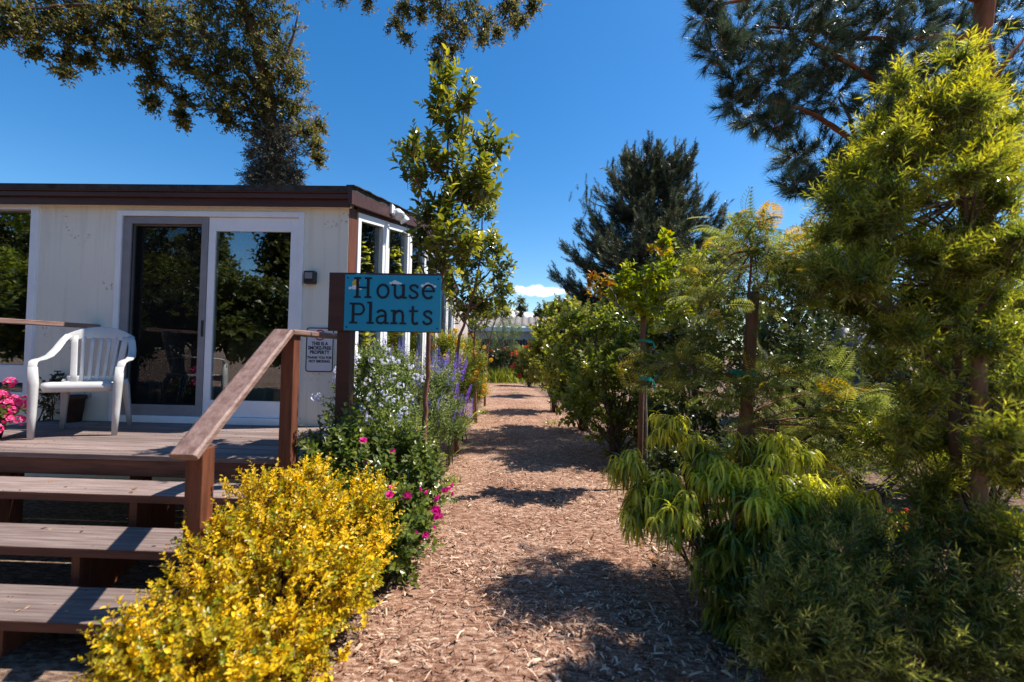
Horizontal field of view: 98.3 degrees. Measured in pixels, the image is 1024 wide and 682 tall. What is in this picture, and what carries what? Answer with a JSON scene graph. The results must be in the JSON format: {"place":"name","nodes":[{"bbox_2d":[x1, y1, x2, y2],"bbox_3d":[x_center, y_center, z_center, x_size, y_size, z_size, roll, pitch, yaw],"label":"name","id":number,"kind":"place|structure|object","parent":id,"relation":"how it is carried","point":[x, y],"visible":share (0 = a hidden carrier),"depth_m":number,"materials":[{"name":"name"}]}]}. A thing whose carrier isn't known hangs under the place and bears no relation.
{"place":"outdoors","nodes":[
{"label":"outdoors","id":0,"kind":"place"},
{"bbox_2d":[0,359,1023,681],"bbox_3d":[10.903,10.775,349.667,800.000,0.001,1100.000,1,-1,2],"label":"ground","id":1,"kind":"structure","parent":0,"point":[46,657],"depth_m":2.96,"materials":[{"name":"brown soil"}]},
{"bbox_2d":[0,318,364,656],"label":"deck","id":2,"kind":"structure","parent":1,"relation":"on","point":[205,450],"depth_m":2.86,"materials":[{"name":"brown wood"}]},
{"bbox_2d":[37,372,65,421],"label":"plant","id":3,"kind":"object","parent":2,"relation":"on","point":[45,405],"depth_m":4.56,"materials":[{"name":"green plant"}]},
{"bbox_2d":[58,394,86,422],"bbox_3d":[-4.513,0.693,4.546,0.212,0.270,0.212,1,-1,2],"label":"plant pot","id":4,"kind":"object","parent":2,"relation":"on","point":[76,405],"visible":0.65,"depth_m":4.51,"materials":[{"name":"ceramic"}]},
{"bbox_2d":[27,327,136,439],"bbox_3d":[-3.880,0.343,4.062,0.648,0.975,0.638,2,-2,-28],"label":"plastic chair","id":5,"kind":"object","parent":2,"relation":"on","point":[97,382],"visible":1,"depth_m":4.14,"materials":[{"name":"white plastic"}]},
{"bbox_2d":[3,421,306,611],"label":"fallen leaves","id":6,"kind":"object","parent":2,"relation":"on","point":[84,526],"visible":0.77,"depth_m":2.71,"materials":[{"name":"brown plant"}]},
{"bbox_3d":[-4.322,0.707,3.619,0.297,0.200,0.297,1,-1,2],"label":"plant pot","id":7,"kind":"object","parent":2,"relation":"on","visible":0},
{"bbox_2d":[0,377,26,432],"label":"pink flower plant","id":8,"kind":"object","parent":7,"relation":"in","point":[9,404],"visible":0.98,"depth_m":3.63,"materials":[{"name":"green plant"}]},
{"bbox_2d":[0,183,458,482],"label":"house","id":9,"kind":"structure","parent":1,"relation":"on","point":[157,271],"depth_m":4.68,"materials":[{"name":"beige"}]},
{"bbox_2d":[0,204,40,396],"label":"window","id":10,"kind":"structure","parent":9,"relation":"in","point":[12,216],"depth_m":4.70,"materials":[{"name":"white plastic"}]},
{"bbox_2d":[50,371,62,381],"bbox_3d":[-4.729,0.365,4.604,0.068,0.113,0.113,0,-2,24],"label":"tap","id":11,"kind":"object","parent":9,"relation":"attached to","point":[56,374],"visible":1,"depth_m":4.59,"materials":[{"name":"black plastic"}]},
{"bbox_2d":[108,210,305,425],"bbox_3d":[-3.179,-0.251,4.657,2.003,2.214,0.145,1,-1,2],"label":"sliding door","id":12,"kind":"structure","parent":9,"relation":"in","point":[265,413],"depth_m":4.63,"materials":[{"name":"white plastic"}]},
{"bbox_2d":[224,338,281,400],"bbox_3d":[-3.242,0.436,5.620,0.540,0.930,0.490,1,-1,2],"label":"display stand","id":13,"kind":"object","parent":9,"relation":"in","point":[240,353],"visible":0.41,"depth_m":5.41,"materials":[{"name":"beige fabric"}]},
{"bbox_2d":[227,289,280,337],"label":"potted plant","id":14,"kind":"object","parent":13,"relation":"on","point":[254,309],"visible":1,"depth_m":5.57,"materials":[{"name":"green plant"}]},
{"bbox_2d":[303,271,316,283],"bbox_3d":[-2.084,-0.656,4.568,0.119,0.135,0.073,1,-1,2],"label":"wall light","id":15,"kind":"object","parent":9,"relation":"attached to","point":[310,277],"visible":1,"depth_m":4.54,"materials":[{"name":"black plastic"}]},
{"bbox_2d":[305,327,334,372],"bbox_3d":[-1.986,0.091,4.574,0.304,0.474,0.010,1,-1,2],"label":"notice sign","id":16,"kind":"object","parent":9,"relation":"attached to","point":[319,355],"visible":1,"depth_m":4.57,"materials":[{"name":"white metal"}]},
{"bbox_2d":[358,242,375,376],"bbox_3d":[-1.850,-0.274,5.317,0.705,2.387,0.849,2,-2,-39],"label":"houseplant","id":17,"kind":"object","parent":9,"relation":"in","point":[368,333],"visible":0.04,"depth_m":5.27,"materials":[{"name":"plant"}]},
{"bbox_2d":[354,212,385,393],"bbox_3d":[-1.725,-0.475,5.266,0.100,2.192,0.910,1,-1,2],"label":"side window","id":18,"kind":"structure","parent":9,"relation":"in","point":[371,230],"depth_m":5.33,"materials":[{"name":"white plastic"}]},
{"bbox_2d":[387,234,403,365],"bbox_3d":[-1.942,-0.312,6.418,0.679,2.518,1.155,1,-1,2],"label":"houseplant","id":19,"kind":"object","parent":9,"relation":"in","point":[398,250],"visible":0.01,"depth_m":6.49,"materials":[{"name":"plant"}]},
{"bbox_2d":[386,222,409,384],"bbox_3d":[-1.689,-0.559,6.353,0.100,2.418,1.060,1,-1,2],"label":"side window","id":20,"kind":"structure","parent":9,"relation":"in","point":[400,240],"depth_m":6.50,"materials":[{"name":"white plastic"}]},
{"bbox_2d":[411,267,421,371],"bbox_3d":[-1.907,-0.350,7.594,0.672,2.656,1.101,1,-1,2],"label":"houseplant","id":21,"kind":"object","parent":9,"relation":"in","point":[419,333],"depth_m":7.63,"materials":[{"name":"plant"}]},
{"bbox_2d":[409,232,425,375],"bbox_3d":[-1.651,-0.610,7.504,0.100,2.582,1.040,1,-1,2],"label":"side window","id":22,"kind":"structure","parent":9,"relation":"in","point":[418,339],"depth_m":7.72,"materials":[{"name":"white plastic"}]},
{"bbox_2d":[425,253,437,376],"bbox_3d":[-1.616,-0.571,8.633,0.100,2.562,1.020,1,-1,2],"label":"side window","id":23,"kind":"structure","parent":9,"relation":"in","point":[431,354],"depth_m":9.03,"materials":[{"name":"white plastic"}]},
{"bbox_2d":[437,273,446,372],"bbox_3d":[-1.583,-0.432,9.749,0.100,2.344,1.020,1,-1,2],"label":"side window","id":24,"kind":"structure","parent":9,"relation":"in","point":[444,313],"depth_m":10.17,"materials":[{"name":"white plastic"}]},
{"bbox_2d":[448,301,452,370],"bbox_3d":[-1.555,-0.297,10.710,0.100,2.125,0.710,1,-1,2],"label":"side window","id":25,"kind":"structure","parent":9,"relation":"in","point":[449,311],"depth_m":10.98,"materials":[{"name":"white plastic"}]},
{"bbox_2d":[69,452,406,681],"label":"golden shrub","id":26,"kind":"object","parent":1,"relation":"on","point":[250,628],"visible":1,"depth_m":2.01,"materials":[{"name":"yellow plant"}]},
{"bbox_2d":[0,0,551,184],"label":"overhanging tree","id":27,"kind":"object","parent":1,"relation":"on","point":[262,81],"visible":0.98,"depth_m":11.32,"materials":[{"name":"green plant"}]},
{"bbox_2d":[234,111,311,184],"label":"trunk vine","id":28,"kind":"object","parent":27,"relation":"attached to","point":[291,173],"visible":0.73,"depth_m":12.54,"materials":[{"name":"plant"}]},
{"bbox_2d":[311,336,424,471],"bbox_3d":[-1.285,0.773,4.199,1.024,1.667,0.857,1,-1,2],"label":"white flower shrub","id":29,"kind":"object","parent":1,"relation":"on","point":[372,366],"visible":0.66,"depth_m":4.17,"materials":[{"name":"grey plant"}]},
{"bbox_2d":[294,382,458,587],"bbox_3d":[-1.038,0.994,3.428,1.285,1.355,1.610,1,-1,2],"label":"rose shrub","id":30,"kind":"object","parent":1,"relation":"on","point":[415,486],"visible":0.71,"depth_m":3.21,"materials":[{"name":"green plant"}]},
{"bbox_2d":[328,272,442,478],"bbox_3d":[-1.019,0.528,3.524,0.900,2.127,0.134,1,-1,2],"label":"plant sign","id":31,"kind":"object","parent":1,"relation":"on","point":[383,302],"visible":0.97,"depth_m":3.49,"materials":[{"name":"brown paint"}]},
{"bbox_2d":[368,333,462,475],"bbox_3d":[-1.234,0.713,5.232,1.467,1.841,1.000,0,-2,34],"label":"salvia","id":32,"kind":"object","parent":1,"relation":"on","point":[442,384],"visible":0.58,"depth_m":5.03,"materials":[{"name":"green plant"}]},
{"bbox_2d":[387,43,518,470],"bbox_3d":[-0.548,-0.525,3.893,1.178,4.271,1.053,1,-1,2],"label":"slim tree","id":33,"kind":"object","parent":1,"relation":"on","point":[479,183],"visible":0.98,"depth_m":3.84,"materials":[{"name":"green plant"}]},
{"bbox_2d":[432,356,474,466],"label":"purple spike plant","id":34,"kind":"object","parent":1,"relation":"on","point":[451,430],"visible":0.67,"depth_m":5.77,"materials":[{"name":"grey plant"}]},
{"bbox_2d":[421,392,492,455],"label":"lime blade plant","id":35,"kind":"object","parent":1,"relation":"on","point":[435,450],"visible":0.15,"depth_m":6.29,"materials":[{"name":"green plant"}]},
{"bbox_2d":[430,324,484,440],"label":"orange flower bush","id":36,"kind":"object","parent":1,"relation":"on","point":[446,342],"visible":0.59,"depth_m":7.45,"materials":[{"name":"green plant"}]},
{"bbox_2d":[454,299,467,384],"bbox_3d":[-3.653,0.310,13.077,4.480,2.950,3.080,1,-1,2],"label":"annex","id":37,"kind":"object","parent":1,"relation":"on","point":[459,325],"visible":0.02,"depth_m":12.99,"materials":[{"name":"grey"}]},
{"bbox_2d":[460,332,494,418],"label":"orange flower bush","id":38,"kind":"object","parent":1,"relation":"on","point":[480,395],"visible":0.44,"depth_m":10.02,"materials":[{"name":"green plant"}]},
{"bbox_2d":[513,295,528,316],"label":"tree","id":39,"kind":"object","parent":1,"relation":"on","point":[521,308],"visible":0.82,"depth_m":59.83,"materials":[{"name":"green plant"}]},
{"bbox_2d":[510,345,544,386],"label":"flower shrub","id":40,"kind":"object","parent":1,"relation":"on","point":[520,370],"visible":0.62,"depth_m":19.83,"materials":[{"name":"green plant"}]},
{"bbox_2d":[532,300,549,317],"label":"tree","id":41,"kind":"object","parent":1,"relation":"on","point":[538,312],"visible":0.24,"depth_m":47.60,"materials":[{"name":"green plant"}]},
{"bbox_2d":[468,338,616,378],"bbox_3d":[-0.457,0.998,24.849,12.547,2.250,0.080,1,-1,2],"label":"fence","id":42,"kind":"object","parent":1,"relation":"on","point":[519,341],"visible":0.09,"depth_m":24.82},
{"bbox_2d":[522,293,580,396],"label":"garden shrub","id":43,"kind":"object","parent":1,"relation":"on","point":[552,307],"visible":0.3,"depth_m":15.38,"materials":[{"name":"green plant"}]},
{"bbox_2d":[545,293,573,316],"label":"tree","id":44,"kind":"object","parent":1,"relation":"on","point":[558,299],"visible":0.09,"depth_m":43.73,"materials":[{"name":"green plant"}]},
{"bbox_2d":[533,298,639,431],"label":"garden shrub","id":45,"kind":"object","parent":1,"relation":"on","point":[576,315],"visible":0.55,"depth_m":8.53,"materials":[{"name":"green plant"}]},
{"bbox_2d":[468,316,720,376],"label":"building","id":46,"kind":"structure","parent":1,"relation":"on","point":[527,331],"depth_m":31.07,"materials":[{"name":"white plastic"}]},
{"bbox_2d":[544,302,686,459],"bbox_3d":[1.511,0.588,6.490,2.129,2.311,1.520,1,-1,2],"label":"garden shrub","id":47,"kind":"object","parent":1,"relation":"on","point":[595,369],"visible":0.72,"depth_m":6.35,"materials":[{"name":"green plant"}]},
{"bbox_2d":[547,130,744,350],"bbox_3d":[8.604,-6.306,30.087,11.381,17.572,12.540,2,-2,-23],"label":"tall pine","id":48,"kind":"object","parent":1,"relation":"on","point":[642,217],"visible":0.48,"depth_m":28.05,"materials":[{"name":"green plant"}]},
{"bbox_2d":[637,304,655,463],"bbox_3d":[1.533,0.597,5.029,0.205,2.168,0.083,1,-1,2],"label":"tree stake","id":49,"kind":"object","parent":1,"relation":"on","point":[642,340],"visible":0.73,"depth_m":5.01,"materials":[{"name":"brown wood"}]},
{"bbox_2d":[585,227,709,469],"bbox_3d":[1.501,0.191,5.022,1.450,2.979,0.702,1,-1,2],"label":"leafy sapling","id":50,"kind":"object","parent":1,"relation":"on","point":[635,299],"visible":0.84,"depth_m":4.98,"materials":[{"name":"green plant"}]},
{"bbox_2d":[641,426,733,499],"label":"dark shrub","id":51,"kind":"object","parent":1,"relation":"on","point":[670,462],"visible":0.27,"depth_m":4.61,"materials":[{"name":"green plant"}]},
{"bbox_2d":[646,304,757,450],"bbox_3d":[2.592,0.575,6.185,1.594,2.330,1.374,1,-1,2],"label":"dark shrub","id":52,"kind":"object","parent":1,"relation":"on","point":[703,417],"visible":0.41,"depth_m":6.09,"materials":[{"name":"green plant"}]},
{"bbox_2d":[662,244,746,403],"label":"background tree","id":53,"kind":"object","parent":1,"relation":"on","point":[712,283],"visible":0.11,"depth_m":12.91,"materials":[{"name":"green plant"}]},
{"bbox_2d":[683,283,796,403],"bbox_3d":[4.589,0.391,8.819,1.804,2.905,2.085,2,-2,-33],"label":"background tree","id":54,"kind":"object","parent":1,"relation":"on","point":[730,364],"visible":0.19,"depth_m":8.55,"materials":[{"name":"green plant"}]},
{"bbox_2d":[729,291,758,542],"bbox_3d":[1.606,0.645,3.075,0.178,1.978,0.165,1,-1,2],"label":"tree stake","id":55,"kind":"object","parent":1,"relation":"on","point":[750,339],"visible":0.49,"depth_m":3.04,"materials":[{"name":"brown wood"}]},
{"bbox_2d":[595,409,898,659],"bbox_3d":[1.369,1.125,2.736,1.154,1.258,1.476,2,-2,-42],"label":"weeping shrub","id":56,"kind":"object","parent":1,"relation":"on","point":[766,496],"visible":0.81,"depth_m":2.58,"materials":[{"name":"green plant"}]},
{"bbox_2d":[615,186,913,487],"bbox_3d":[1.766,0.298,3.188,2.047,2.680,1.460,2,-2,-27],"label":"silk tree","id":57,"kind":"object","parent":1,"relation":"on","point":[775,265],"visible":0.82,"depth_m":3.05,"materials":[{"name":"green plant"}]},
{"bbox_2d":[740,216,836,402],"bbox_3d":[7.313,-0.680,10.874,4.075,5.270,2.386,2,-2,-30],"label":"background tree","id":58,"kind":"object","parent":1,"relation":"on","point":[797,314],"visible":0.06,"depth_m":10.61,"materials":[{"name":"green plant"}]},
{"bbox_2d":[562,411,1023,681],"bbox_3d":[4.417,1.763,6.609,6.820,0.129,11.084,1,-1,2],"label":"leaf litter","id":59,"kind":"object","parent":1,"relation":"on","point":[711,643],"visible":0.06,"depth_m":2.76,"materials":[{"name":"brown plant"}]},
{"bbox_2d":[753,298,895,482],"bbox_3d":[3.903,0.579,5.499,2.241,2.340,1.612,1,-1,2],"label":"dark shrub","id":60,"kind":"object","parent":1,"relation":"on","point":[768,343],"visible":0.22,"depth_m":5.34,"materials":[{"name":"green plant"}]},
{"bbox_2d":[675,0,1023,357],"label":"long needle pine","id":61,"kind":"object","parent":1,"relation":"on","point":[806,81],"visible":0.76,"depth_m":8.29,"materials":[{"name":"green plant"}]},
{"bbox_2d":[799,324,915,452],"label":"shrub","id":62,"kind":"object","parent":1,"relation":"on","point":[850,345],"visible":0.03,"depth_m":7.31,"materials":[{"name":"green plant"}]},
{"bbox_2d":[720,484,1023,681],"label":"needle shrub","id":63,"kind":"object","parent":1,"relation":"on","point":[976,611],"visible":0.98,"depth_m":1.88,"materials":[{"name":"green plant"}]},
{"bbox_2d":[786,427,970,514],"bbox_3d":[3.182,1.188,4.006,1.559,1.019,0.936,1,-2,-10],"label":"fern shrub","id":64,"kind":"object","parent":1,"relation":"on","point":[858,480],"visible":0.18,"depth_m":3.99,"materials":[{"name":"green plant"}]},
{"bbox_2d":[825,210,947,355],"bbox_3d":[8.299,-0.631,9.729,5.171,5.160,2.530,2,-2,-38],"label":"background tree","id":65,"kind":"object","parent":1,"relation":"on","point":[898,280],"visible":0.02,"depth_m":8.78,"materials":[{"name":"green plant"}]},
{"bbox_2d":[783,19,1023,586],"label":"narrow leaf tree","id":66,"kind":"object","parent":1,"relation":"on","point":[981,258],"visible":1,"depth_m":2.19,"materials":[{"name":"green plant"}]},
{"bbox_2d":[872,502,949,538],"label":"bedding plant","id":67,"kind":"object","parent":1,"relation":"on","point":[894,516],"visible":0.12,"depth_m":3.79,"materials":[{"name":"green plant"}]},
{"bbox_2d":[835,286,1007,503],"bbox_3d":[4.832,0.596,4.645,2.914,2.297,1.441,2,-2,-22],"label":"dark shrub","id":68,"kind":"object","parent":1,"relation":"on","point":[890,379],"visible":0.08,"depth_m":4.52,"materials":[{"name":"green plant"}]},
{"bbox_2d":[884,189,1023,359],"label":"background tree","id":69,"kind":"object","parent":1,"relation":"on","point":[995,230],"visible":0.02,"depth_m":9.51,"materials":[{"name":"green plant"}]},
{"bbox_2d":[893,398,1021,512],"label":"dark shrub","id":70,"kind":"object","parent":1,"relation":"on","point":[997,491],"visible":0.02,"depth_m":4.13,"materials":[{"name":"green plant"}]},
{"bbox_2d":[947,335,989,681],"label":"tree stake","id":71,"kind":"object","parent":1,"relation":"on","point":[979,385],"visible":0.15,"depth_m":2.08,"materials":[{"name":"brown wood"}]},
{"bbox_2d":[0,0,1023,357],"label":"sky","id":72,"kind":"structure","parent":0,"point":[587,78],"materials":[{"name":"blue"}]},
{"bbox_2d":[285,381,775,681],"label":"path","id":73,"kind":"structure","parent":0,"point":[505,396],"depth_m":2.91,"materials":[{"name":"brown wood"}]},
{"bbox_2d":[441,473,462,484],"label":"weed tuft","id":74,"kind":"object","parent":73,"relation":"on","point":[450,479],"visible":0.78,"depth_m":5.10,"materials":[{"name":"green plant"}]},
{"bbox_2d":[444,276,512,422],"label":"slim tree","id":75,"kind":"object","parent":73,"relation":"on","point":[472,325],"visible":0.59,"depth_m":9.44,"materials":[{"name":"green plant"}]},
{"bbox_2d":[442,192,517,453],"bbox_3d":[-0.488,-0.365,6.576,1.191,4.091,1.111,1,-1,2],"label":"slim tree","id":76,"kind":"object","parent":73,"relation":"on","point":[490,241],"visible":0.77,"depth_m":6.59,"materials":[{"name":"green plant"}]},
{"bbox_2d":[477,280,517,406],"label":"slim tree","id":77,"kind":"object","parent":73,"relation":"on","point":[509,302],"visible":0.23,"depth_m":12.29,"materials":[{"name":"green plant"}]},
{"bbox_2d":[479,345,521,375],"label":"flower shrub","id":78,"kind":"object","parent":73,"relation":"on","point":[497,358],"visible":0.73,"depth_m":22.33,"materials":[{"name":"green plant"}]},
{"bbox_2d":[481,305,523,374],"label":"weeping tree","id":79,"kind":"object","parent":73,"relation":"on","point":[502,331],"visible":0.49,"depth_m":23.15,"materials":[{"name":"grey plant"}]},
{"bbox_2d":[479,364,539,383],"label":"grass tuft","id":80,"kind":"object","parent":73,"relation":"on","point":[507,377],"visible":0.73,"depth_m":21.74,"materials":[{"name":"green plant"}]},
{"bbox_2d":[524,301,588,411],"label":"garden shrub","id":81,"kind":"object","parent":73,"relation":"on","point":[541,335],"visible":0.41,"depth_m":11.29,"materials":[{"name":"green plant"}]}
]}

